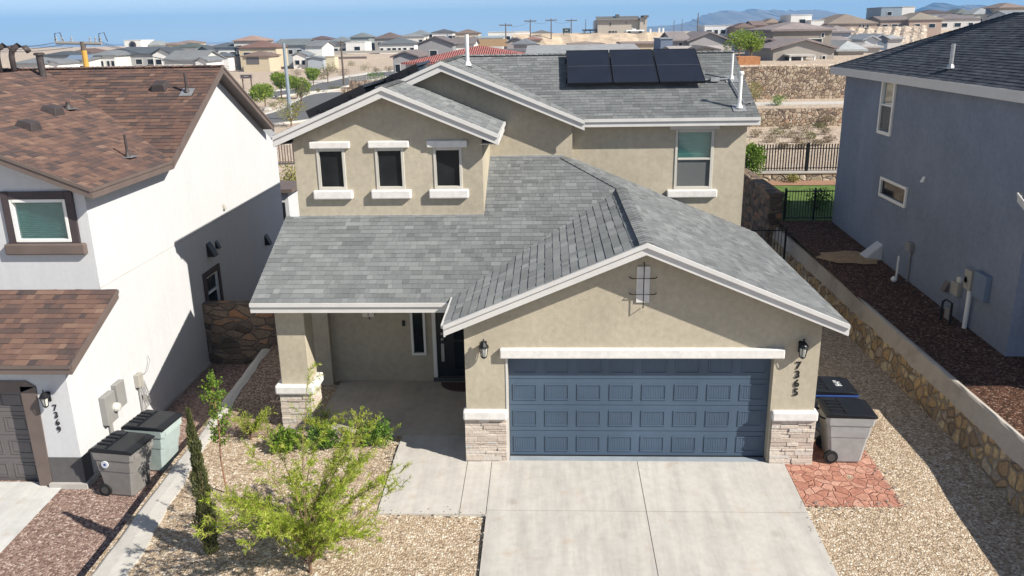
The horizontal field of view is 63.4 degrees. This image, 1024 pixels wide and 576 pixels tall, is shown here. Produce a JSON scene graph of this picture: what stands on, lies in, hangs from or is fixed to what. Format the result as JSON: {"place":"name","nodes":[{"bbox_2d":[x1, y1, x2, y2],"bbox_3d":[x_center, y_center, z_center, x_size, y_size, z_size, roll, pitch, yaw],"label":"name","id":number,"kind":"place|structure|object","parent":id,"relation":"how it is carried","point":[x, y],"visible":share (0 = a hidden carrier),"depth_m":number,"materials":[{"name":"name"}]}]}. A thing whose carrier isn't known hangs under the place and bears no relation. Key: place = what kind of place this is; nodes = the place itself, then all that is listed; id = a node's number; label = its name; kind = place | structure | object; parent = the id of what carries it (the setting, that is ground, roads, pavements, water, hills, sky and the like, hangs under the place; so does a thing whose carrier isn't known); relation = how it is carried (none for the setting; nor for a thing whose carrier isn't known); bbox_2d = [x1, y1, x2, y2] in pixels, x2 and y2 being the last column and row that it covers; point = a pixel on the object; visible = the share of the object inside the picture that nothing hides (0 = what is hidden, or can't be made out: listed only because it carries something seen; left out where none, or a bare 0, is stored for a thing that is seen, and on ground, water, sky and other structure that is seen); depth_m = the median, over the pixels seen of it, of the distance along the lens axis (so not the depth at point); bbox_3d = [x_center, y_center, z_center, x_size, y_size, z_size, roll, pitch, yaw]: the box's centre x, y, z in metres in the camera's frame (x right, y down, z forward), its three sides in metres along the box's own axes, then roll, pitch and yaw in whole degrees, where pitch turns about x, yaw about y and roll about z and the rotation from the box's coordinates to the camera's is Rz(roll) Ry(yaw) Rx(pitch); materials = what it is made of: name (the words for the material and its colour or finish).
{"place":"outdoors","nodes":[
{"label":"outdoors","id":0,"kind":"place"},
{"bbox_2d":[0,482,60,552],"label":"neighbor driveway","id":1,"kind":"structure","parent":0,"point":[22,504],"depth_m":15.94,"materials":[{"name":"concrete"}]},
{"bbox_2d":[0,222,248,575],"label":"gravel strip","id":2,"kind":"object","parent":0,"point":[69,532],"visible":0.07,"depth_m":15.42,"materials":[{"name":"gravel"}]},
{"bbox_2d":[88,430,154,496],"bbox_3d":[-7.633,3.458,16.283,1.022,1.095,0.770,2,18,10],"label":"trash bin","id":3,"kind":"object","parent":2,"relation":"on","point":[121,458],"visible":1,"depth_m":16.04,"materials":[{"name":"beige plastic"}]},
{"bbox_2d":[0,43,283,488],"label":"house","id":4,"kind":"structure","parent":2,"relation":"on","point":[147,200],"depth_m":18.56,"materials":[{"name":"white paint"}]},
{"bbox_2d":[0,392,38,480],"bbox_3d":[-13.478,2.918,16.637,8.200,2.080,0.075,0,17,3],"label":"garage door","id":5,"kind":"structure","parent":4,"relation":"in","point":[17,461],"depth_m":16.51,"materials":[{"name":"beige paint"}]},
{"bbox_2d":[8,199,71,241],"bbox_3d":[-9.451,-1.372,16.690,1.150,0.880,0.195,0,17,3],"label":"window","id":6,"kind":"structure","parent":4,"relation":"in","point":[40,220],"depth_m":16.73,"materials":[{"name":"white plastic"}]},
{"bbox_2d":[207,271,220,299],"bbox_3d":[-8.241,0.058,22.741,0.085,0.940,0.820,0,17,3],"label":"window","id":7,"kind":"structure","parent":4,"relation":"in","point":[212,281],"depth_m":22.90,"materials":[{"name":"white plastic"}]},
{"bbox_2d":[121,409,182,471],"bbox_3d":[-7.414,3.166,17.146,1.022,1.095,0.770,2,17,9],"label":"trash bin","id":8,"kind":"object","parent":2,"relation":"on","point":[163,427],"visible":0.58,"depth_m":16.92,"materials":[{"name":"grey plastic"}]},
{"bbox_2d":[280,181,299,219],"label":"shed","id":9,"kind":"structure","parent":2,"relation":"on","point":[289,196],"depth_m":31.90,"materials":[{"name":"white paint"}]},
{"bbox_2d":[197,345,285,436],"bbox_3d":[-5.507,1.447,22.495,1.820,0.001,11.050,0,17,3],"label":"gravel side strip","id":10,"kind":"object","parent":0,"point":[256,395],"visible":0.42,"depth_m":18.95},
{"bbox_2d":[265,92,341,122],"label":"street","id":11,"kind":"structure","parent":0,"point":[312,100],"depth_m":111.52,"materials":[{"name":"asphalt"}]},
{"bbox_2d":[250,71,393,96],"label":"street","id":12,"kind":"structure","parent":0,"point":[326,85],"depth_m":148.92,"materials":[{"name":"asphalt"}]},
{"bbox_2d":[378,435,491,516],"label":"walkway","id":13,"kind":"structure","parent":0,"point":[437,471],"depth_m":15.47,"materials":[{"name":"concrete"}]},
{"bbox_2d":[0,30,951,260],"bbox_3d":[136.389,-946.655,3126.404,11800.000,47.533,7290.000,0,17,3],"label":"ground","id":14,"kind":"structure","parent":0,"point":[379,60],"depth_m":86.90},
{"bbox_2d":[16,57,57,67],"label":"house","id":15,"kind":"structure","parent":14,"relation":"on","point":[30,63],"depth_m":162.84,"materials":[{"name":"white paint"}]},
{"bbox_2d":[45,59,80,66],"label":"house","id":16,"kind":"structure","parent":14,"relation":"on","point":[64,63],"depth_m":167.05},
{"bbox_2d":[54,32,107,66],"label":"power pole","id":17,"kind":"object","parent":14,"relation":"on","point":[82,44],"visible":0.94,"depth_m":107.04,"materials":[{"name":"metal"}]},
{"bbox_2d":[63,55,101,66],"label":"house","id":18,"kind":"structure","parent":14,"relation":"on","point":[94,61],"depth_m":173.31,"materials":[{"name":"white paint"}]},
{"bbox_2d":[90,50,131,66],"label":"house","id":19,"kind":"structure","parent":14,"relation":"on","point":[110,58],"depth_m":177.28,"materials":[{"name":"white paint"}]},
{"bbox_2d":[121,46,170,65],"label":"house","id":20,"kind":"structure","parent":14,"relation":"on","point":[140,59],"depth_m":183.33,"materials":[{"name":"white paint"}]},
{"bbox_2d":[150,47,183,65],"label":"house","id":21,"kind":"structure","parent":14,"relation":"on","point":[161,53],"depth_m":178.97,"materials":[{"name":"white paint"}]},
{"bbox_2d":[91,348,270,575],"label":"retaining wall","id":22,"kind":"structure","parent":14,"relation":"on","point":[124,555],"depth_m":14.70,"materials":[{"name":"concrete"}]},
{"bbox_2d":[162,50,225,65],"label":"house","id":23,"kind":"structure","parent":14,"relation":"on","point":[184,56],"depth_m":163.21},
{"bbox_2d":[192,56,224,64],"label":"house","id":24,"kind":"structure","parent":14,"relation":"on","point":[211,60],"depth_m":160.85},
{"bbox_2d":[219,53,240,70],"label":"house","id":25,"kind":"structure","parent":14,"relation":"on","point":[231,60],"depth_m":205.57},
{"bbox_2d":[232,35,273,63],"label":"house","id":26,"kind":"structure","parent":14,"relation":"on","point":[245,40],"depth_m":213.43,"materials":[{"name":"white paint"}]},
{"bbox_2d":[240,51,280,71],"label":"house","id":27,"kind":"structure","parent":14,"relation":"on","point":[261,61],"depth_m":196.28,"materials":[{"name":"brown paint"}]},
{"bbox_2d":[248,82,276,106],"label":"street tree","id":28,"kind":"object","parent":14,"relation":"on","point":[260,91],"visible":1,"depth_m":107.30,"materials":[{"name":"green plant"}]},
{"bbox_2d":[237,40,288,69],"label":"house","id":29,"kind":"structure","parent":14,"relation":"on","point":[268,46],"depth_m":205.33,"materials":[{"name":"brown paint"}]},
{"bbox_2d":[269,71,289,97],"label":"street tree","id":30,"kind":"object","parent":14,"relation":"on","point":[277,79],"visible":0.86,"depth_m":124.61,"materials":[{"name":"green plant"}]},
{"bbox_2d":[282,43,292,118],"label":"steel pole","id":31,"kind":"object","parent":14,"relation":"on","point":[286,77],"visible":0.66,"depth_m":92.03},
{"bbox_2d":[273,99,306,125],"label":"street tree","id":32,"kind":"object","parent":14,"relation":"on","point":[291,114],"visible":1,"depth_m":86.13,"materials":[{"name":"green plant"}]},
{"bbox_2d":[276,38,314,67],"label":"house","id":33,"kind":"structure","parent":14,"relation":"on","point":[295,45],"depth_m":213.90,"materials":[{"name":"white paint"}]},
{"bbox_2d":[284,75,311,97],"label":"street tree","id":34,"kind":"object","parent":14,"relation":"on","point":[293,82],"visible":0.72,"depth_m":122.70,"materials":[{"name":"green plant"}]},
{"bbox_2d":[291,51,315,68],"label":"house","id":35,"kind":"structure","parent":14,"relation":"on","point":[300,60],"depth_m":206.26,"materials":[{"name":"white paint"}]},
{"bbox_2d":[305,56,326,68],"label":"shed","id":36,"kind":"structure","parent":14,"relation":"on","point":[316,61],"depth_m":205.20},
{"bbox_2d":[303,41,334,55],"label":"house","id":37,"kind":"structure","parent":14,"relation":"on","point":[321,48],"depth_m":214.59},
{"bbox_2d":[247,70,393,124],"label":"kerb","id":38,"kind":"structure","parent":14,"relation":"on","point":[316,92],"depth_m":135.44,"materials":[{"name":"concrete"}]},
{"bbox_2d":[345,41,371,53],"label":"house","id":39,"kind":"structure","parent":14,"relation":"on","point":[359,46],"depth_m":256.12,"materials":[{"name":"white paint"}]},
{"bbox_2d":[378,37,418,53],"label":"house","id":40,"kind":"structure","parent":14,"relation":"on","point":[399,43],"depth_m":251.70,"materials":[{"name":"white paint"}]},
{"bbox_2d":[390,49,429,73],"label":"house","id":41,"kind":"structure","parent":14,"relation":"on","point":[403,56],"depth_m":128.61,"materials":[{"name":"white paint"}]},
{"bbox_2d":[415,36,457,56],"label":"house","id":42,"kind":"structure","parent":14,"relation":"on","point":[434,45],"depth_m":158.55,"materials":[{"name":"white paint"}]},
{"bbox_2d":[401,46,524,67],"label":"house","id":43,"kind":"structure","parent":14,"relation":"on","point":[476,50],"depth_m":107.28,"materials":[{"name":"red tile"}]},
{"bbox_2d":[450,37,479,49],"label":"house","id":44,"kind":"structure","parent":14,"relation":"on","point":[474,41],"depth_m":165.39,"materials":[{"name":"white paint"}]},
{"bbox_2d":[525,44,639,53],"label":"house","id":45,"kind":"structure","parent":14,"relation":"on","point":[540,49],"depth_m":59.01,"materials":[{"name":"white paint"}]},
{"bbox_2d":[660,32,691,45],"bbox_3d":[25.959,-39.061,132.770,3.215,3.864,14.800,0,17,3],"label":"house","id":46,"kind":"structure","parent":14,"relation":"on","point":[680,38],"depth_m":127.43,"materials":[{"name":"white paint"}]},
{"bbox_2d":[685,31,730,46],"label":"house","id":47,"kind":"structure","parent":14,"relation":"on","point":[703,38],"depth_m":123.88,"materials":[{"name":"white paint"}]},
{"bbox_2d":[698,25,731,35],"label":"house","id":48,"kind":"structure","parent":14,"relation":"on","point":[721,30],"depth_m":235.96,"materials":[{"name":"white paint"}]},
{"bbox_2d":[723,27,754,55],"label":"street tree","id":49,"kind":"object","parent":14,"relation":"on","point":[734,35],"visible":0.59,"depth_m":91.71,"materials":[{"name":"green plant"}]},
{"bbox_2d":[735,31,765,55],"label":"street tree","id":50,"kind":"object","parent":14,"relation":"on","point":[752,43],"visible":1,"depth_m":87.06,"materials":[{"name":"green plant"}]},
{"bbox_2d":[748,22,835,44],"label":"house","id":51,"kind":"structure","parent":14,"relation":"on","point":[823,34],"depth_m":108.00,"materials":[{"name":"white paint"}]},
{"bbox_2d":[740,66,845,99],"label":"rock wall","id":52,"kind":"structure","parent":14,"relation":"on","point":[807,82],"depth_m":82.43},
{"bbox_2d":[748,37,838,60],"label":"house","id":53,"kind":"structure","parent":14,"relation":"on","point":[787,48],"depth_m":93.39,"materials":[{"name":"white paint"}]},
{"bbox_2d":[747,108,842,126],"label":"rock wall","id":54,"kind":"structure","parent":14,"relation":"on","point":[797,116],"depth_m":72.54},
{"bbox_2d":[780,14,812,23],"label":"house","id":55,"kind":"structure","parent":14,"relation":"on","point":[795,18],"depth_m":238.97,"materials":[{"name":"white paint"}]},
{"bbox_2d":[831,40,868,54],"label":"house","id":56,"kind":"structure","parent":14,"relation":"on","point":[848,48],"depth_m":106.49,"materials":[{"name":"white paint"}]},
{"bbox_2d":[848,34,880,44],"bbox_3d":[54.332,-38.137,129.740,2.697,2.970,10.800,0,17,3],"label":"house","id":57,"kind":"structure","parent":14,"relation":"on","point":[871,39],"depth_m":125.08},
{"bbox_2d":[866,7,901,18],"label":"house","id":58,"kind":"structure","parent":14,"relation":"on","point":[885,11],"depth_m":246.84,"materials":[{"name":"white paint"}]},
{"bbox_2d":[867,16,906,26],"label":"house","id":59,"kind":"structure","parent":14,"relation":"on","point":[882,21],"depth_m":236.46,"materials":[{"name":"white paint"}]},
{"bbox_2d":[890,12,944,37],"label":"house","id":60,"kind":"structure","parent":14,"relation":"on","point":[933,24],"depth_m":234.29,"materials":[{"name":"white paint"}]},
{"bbox_2d":[936,14,982,29],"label":"house","id":61,"kind":"structure","parent":14,"relation":"on","point":[952,21],"depth_m":241.25,"materials":[{"name":"white paint"}]},
{"bbox_2d":[960,8,991,21],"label":"house","id":62,"kind":"structure","parent":14,"relation":"on","point":[977,12],"depth_m":257.71,"materials":[{"name":"white paint"}]},
{"bbox_2d":[980,3,1023,14],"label":"house","id":63,"kind":"structure","parent":14,"relation":"on","point":[1003,7],"depth_m":253.33,"materials":[{"name":"brown paint"}]},
{"bbox_2d":[0,0,1023,45],"label":"sky","id":64,"kind":"structure","parent":0,"point":[22,22],"materials":[{"name":"blue"}]},
{"bbox_2d":[85,326,1023,575],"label":"gravel yard","id":65,"kind":"structure","parent":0,"point":[964,518],"depth_m":14.22,"materials":[{"name":"gravel"}]},
{"bbox_2d":[185,407,219,555],"bbox_3d":[-4.993,3.155,13.266,0.444,2.771,0.426,0,17,3],"label":"cypress","id":66,"kind":"object","parent":65,"relation":"on","point":[195,445],"visible":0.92,"depth_m":13.22,"materials":[{"name":"green plant"}]},
{"bbox_2d":[196,369,234,493],"bbox_3d":[-5.290,2.660,14.888,0.606,2.566,0.528,0,17,3],"label":"sapling","id":67,"kind":"object","parent":65,"relation":"on","point":[218,431],"visible":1,"depth_m":14.79,"materials":[{"name":"green plant"}]},
{"bbox_2d":[202,300,277,364],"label":"stone wall","id":68,"kind":"structure","parent":65,"relation":"on","point":[238,332],"depth_m":22.20,"materials":[{"name":"stone"}]},
{"bbox_2d":[228,405,276,439],"bbox_3d":[-5.317,2.842,17.015,1.054,0.820,0.785,5,18,18],"label":"feathery shrub","id":69,"kind":"object","parent":65,"relation":"on","point":[255,423],"visible":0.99,"depth_m":17.03,"materials":[{"name":"green plant"}]},
{"bbox_2d":[266,424,304,452],"bbox_3d":[-4.533,3.070,16.640,0.788,0.566,0.655,0,17,3],"label":"shrub","id":70,"kind":"object","parent":65,"relation":"on","point":[287,435],"visible":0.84,"depth_m":16.57,"materials":[{"name":"green plant"}]},
{"bbox_2d":[190,360,413,572],"bbox_3d":[-3.310,3.163,12.496,3.486,3.219,3.656,0,17,3],"label":"desert willow","id":71,"kind":"object","parent":65,"relation":"on","point":[320,512],"visible":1,"depth_m":12.94,"materials":[{"name":"green plant"}]},
{"bbox_2d":[291,403,352,431],"bbox_3d":[-3.821,2.839,16.895,0.868,0.847,1.093,8,19,27],"label":"feathery shrub","id":72,"kind":"object","parent":65,"relation":"on","point":[313,422],"visible":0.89,"depth_m":16.95,"materials":[{"name":"green plant"}]},
{"bbox_2d":[306,420,340,448],"bbox_3d":[-3.788,2.987,16.721,0.709,0.576,0.696,0,17,3],"label":"shrub","id":73,"kind":"object","parent":65,"relation":"on","point":[328,435],"visible":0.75,"depth_m":16.65,"materials":[{"name":"green plant"}]},
{"bbox_2d":[336,405,379,443],"bbox_3d":[-3.088,2.890,16.703,0.846,0.841,1.055,7,19,24],"label":"feathery shrub","id":74,"kind":"object","parent":65,"relation":"on","point":[343,428],"visible":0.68,"depth_m":16.68,"materials":[{"name":"green plant"}]},
{"bbox_2d":[360,415,392,448],"bbox_3d":[-2.748,2.911,16.798,0.734,0.641,0.685,0,17,3],"label":"shrub","id":75,"kind":"object","parent":65,"relation":"on","point":[377,433],"visible":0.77,"depth_m":16.69,"materials":[{"name":"green plant"}]},
{"bbox_2d":[311,380,465,435],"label":"porch slab","id":76,"kind":"structure","parent":65,"relation":"on","point":[423,408],"depth_m":18.50,"materials":[{"name":"concrete"}]},
{"bbox_2d":[441,382,465,391],"bbox_3d":[-1.167,2.314,19.386,1.040,0.020,0.500,0,17,3],"label":"doormat","id":77,"kind":"object","parent":76,"relation":"on","point":[457,386],"visible":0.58,"depth_m":19.39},
{"bbox_2d":[249,34,850,464],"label":"house","id":78,"kind":"structure","parent":65,"relation":"on","point":[553,254],"depth_m":17.46,"materials":[{"name":"beige paint"}]},
{"bbox_2d":[316,149,346,189],"bbox_3d":[-3.995,-2.639,18.378,0.630,0.920,0.085,0,17,3],"label":"window","id":79,"kind":"structure","parent":78,"relation":"in","point":[331,167],"depth_m":18.39,"materials":[{"name":"beige plastic"}]},
{"bbox_2d":[374,148,405,189],"bbox_3d":[-2.692,-2.643,18.320,0.640,0.920,0.085,0,17,3],"label":"window","id":80,"kind":"structure","parent":78,"relation":"in","point":[389,162],"depth_m":18.33,"materials":[{"name":"beige plastic"}]},
{"bbox_2d":[433,147,462,188],"bbox_3d":[-1.408,-2.647,18.264,0.630,0.920,0.085,0,17,3],"label":"window","id":81,"kind":"structure","parent":78,"relation":"in","point":[447,162],"depth_m":18.27,"materials":[{"name":"beige plastic"}]},
{"bbox_2d":[436,313,464,375],"bbox_3d":[-1.255,1.170,19.506,1.060,2.080,0.140,0,17,3],"label":"front door","id":82,"kind":"structure","parent":78,"relation":"in","point":[450,348],"depth_m":19.63,"materials":[{"name":"blue wood"}]},
{"bbox_2d":[508,359,770,456],"bbox_3d":[2.395,2.228,15.830,4.930,2.180,0.071,0,17,3],"label":"garage door","id":83,"kind":"structure","parent":78,"relation":"in","point":[558,407],"depth_m":15.82,"materials":[{"name":"blue metal"}]},
{"bbox_2d":[673,129,714,188],"bbox_3d":[4.534,-3.227,20.715,0.950,1.500,0.195,0,17,3],"label":"window","id":84,"kind":"structure","parent":78,"relation":"in","point":[694,148],"depth_m":20.70,"materials":[{"name":"beige plastic"}]},
{"bbox_2d":[741,167,783,245],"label":"stone wall","id":85,"kind":"structure","parent":65,"relation":"on","point":[762,202],"depth_m":31.37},
{"bbox_2d":[745,139,767,175],"bbox_3d":[10.233,-5.543,35.434,1.415,1.667,1.338,0,17,3],"label":"shrub","id":86,"kind":"object","parent":85,"relation":"on","point":[752,163],"visible":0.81,"depth_m":35.27,"materials":[{"name":"green plant"}]},
{"bbox_2d":[814,376,858,438],"bbox_3d":[6.373,2.427,16.864,1.024,1.125,0.790,0,17,4],"label":"trash bin","id":87,"kind":"object","parent":65,"relation":"on","point":[837,387],"visible":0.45,"depth_m":16.52,"materials":[{"name":"plastic"}]},
{"bbox_2d":[785,442,903,506],"bbox_3d":[6.046,3.487,15.573,1.700,0.154,2.220,0,17,3],"label":"stamped pad","id":88,"kind":"object","parent":65,"relation":"on","point":[821,480],"visible":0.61,"depth_m":15.14,"materials":[{"name":"red concrete"}]},
{"bbox_2d":[814,397,878,462],"bbox_3d":[6.330,2.725,15.889,1.022,1.095,0.770,1,17,5],"label":"trash bin","id":89,"kind":"object","parent":88,"relation":"on","point":[847,425],"visible":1,"depth_m":15.62,"materials":[{"name":"grey plastic"}]},
{"bbox_2d":[770,227,1023,518],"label":"retaining wall","id":90,"kind":"structure","parent":65,"relation":"on","point":[988,440],"depth_m":17.85,"materials":[{"name":"stone"}]},
{"bbox_2d":[512,31,731,45],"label":"embankment","id":91,"kind":"structure","parent":0,"point":[565,38],"depth_m":238.63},
{"bbox_2d":[582,14,648,33],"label":"building","id":92,"kind":"structure","parent":91,"relation":"on","point":[616,23],"depth_m":262.41,"materials":[{"name":"beige"}]},
{"bbox_2d":[510,456,764,461],"bbox_3d":[2.410,3.360,16.089,4.890,0.126,0.238,0,17,3],"label":"garage apron","id":93,"kind":"object","parent":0,"point":[638,458],"visible":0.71,"depth_m":16.04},
{"bbox_2d":[479,460,837,575],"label":"driveway","id":94,"kind":"structure","parent":0,"point":[566,518],"depth_m":14.18,"materials":[{"name":"concrete"}]},
{"bbox_2d":[375,435,914,575],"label":"stray pebbles","id":95,"kind":"object","parent":94,"relation":"on","point":[800,507],"visible":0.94,"depth_m":14.54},
{"bbox_2d":[647,9,837,31],"bbox_3d":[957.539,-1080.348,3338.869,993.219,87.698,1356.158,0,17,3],"label":"mountain","id":96,"kind":"structure","parent":0,"point":[728,17],"depth_m":3206.98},
{"bbox_2d":[755,101,843,105],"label":"path","id":97,"kind":"structure","parent":0,"point":[805,103],"depth_m":77.14,"materials":[{"name":"concrete"}]},
{"bbox_2d":[767,180,835,184],"bbox_3d":[23.613,-4.745,36.609,27.400,0.001,1.150,0,17,3],"label":"planting bed","id":98,"kind":"object","parent":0,"point":[830,182],"visible":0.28,"depth_m":37.03,"materials":[{"name":"soil"}]},
{"bbox_2d":[754,170,836,185],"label":"planter wall","id":99,"kind":"structure","parent":98,"relation":"on","point":[813,175],"depth_m":37.52,"materials":[{"name":"concrete"}]},
{"bbox_2d":[749,142,838,170],"bbox_3d":[15.831,-5.929,37.283,15.100,1.278,0.100,0,17,3],"label":"picket fence","id":100,"kind":"object","parent":99,"relation":"on","point":[807,155],"visible":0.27,"depth_m":37.38,"materials":[{"name":"black metal"}]},
{"bbox_2d":[774,185,834,220],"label":"lawn","id":101,"kind":"structure","parent":0,"point":[802,188],"depth_m":32.84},
{"bbox_2d":[783,188,834,220],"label":"iron gate","id":102,"kind":"structure","parent":101,"relation":"on","point":[815,191],"depth_m":29.91,"materials":[{"name":"black metal"}]},
{"bbox_2d":[805,187,833,209],"bbox_3d":[11.745,-3.408,31.648,0.981,0.986,0.951,-11,20,-29],"label":"shrub","id":103,"kind":"object","parent":101,"relation":"on","point":[822,201],"visible":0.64,"depth_m":31.57,"materials":[{"name":"green plant"}]},
{"bbox_2d":[849,25,926,43],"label":"embankment","id":104,"kind":"structure","parent":0,"point":[913,33],"depth_m":228.77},
{"bbox_2d":[819,14,878,28],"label":"house","id":105,"kind":"structure","parent":104,"relation":"on","point":[847,21],"depth_m":231.61,"materials":[{"name":"white paint"}]},
{"bbox_2d":[778,220,1023,435],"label":"gravel side yard","id":106,"kind":"structure","parent":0,"point":[987,374],"depth_m":20.31,"materials":[{"name":"gravel"}]},
{"bbox_2d":[816,250,878,263],"bbox_3d":[10.447,-0.986,25.717,1.808,0.045,1.748,9,20,29],"label":"soil patch","id":107,"kind":"object","parent":106,"relation":"on","point":[845,256],"visible":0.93,"depth_m":25.50,"materials":[{"name":"brown soil"}]},
{"bbox_2d":[860,241,882,259],"bbox_3d":[11.106,-1.165,25.597,0.584,0.508,0.594,0,17,3],"label":"splash block","id":108,"kind":"object","parent":107,"relation":"on","point":[873,251],"depth_m":25.39,"materials":[{"name":"white paint"}]},
{"bbox_2d":[830,12,1023,355],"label":"house","id":109,"kind":"structure","parent":106,"relation":"on","point":[929,187],"depth_m":21.56,"materials":[{"name":"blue paint"}]},
{"bbox_2d":[876,82,896,136],"bbox_3d":[11.324,-5.455,24.873,0.195,1.692,1.030,0,17,3],"label":"window","id":110,"kind":"structure","parent":109,"relation":"in","point":[885,114],"depth_m":25.00,"materials":[{"name":"white plastic"}]},
{"bbox_2d":[878,176,907,207],"bbox_3d":[11.260,-2.848,24.472,0.085,0.610,1.950,0,17,3],"label":"window","id":111,"kind":"structure","parent":109,"relation":"in","point":[894,192],"depth_m":24.42,"materials":[{"name":"white plastic"}]},
{"bbox_2d":[915,3,985,11],"bbox_3d":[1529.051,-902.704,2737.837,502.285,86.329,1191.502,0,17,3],"label":"mountain","id":112,"kind":"structure","parent":0,"point":[940,6],"depth_m":2749.20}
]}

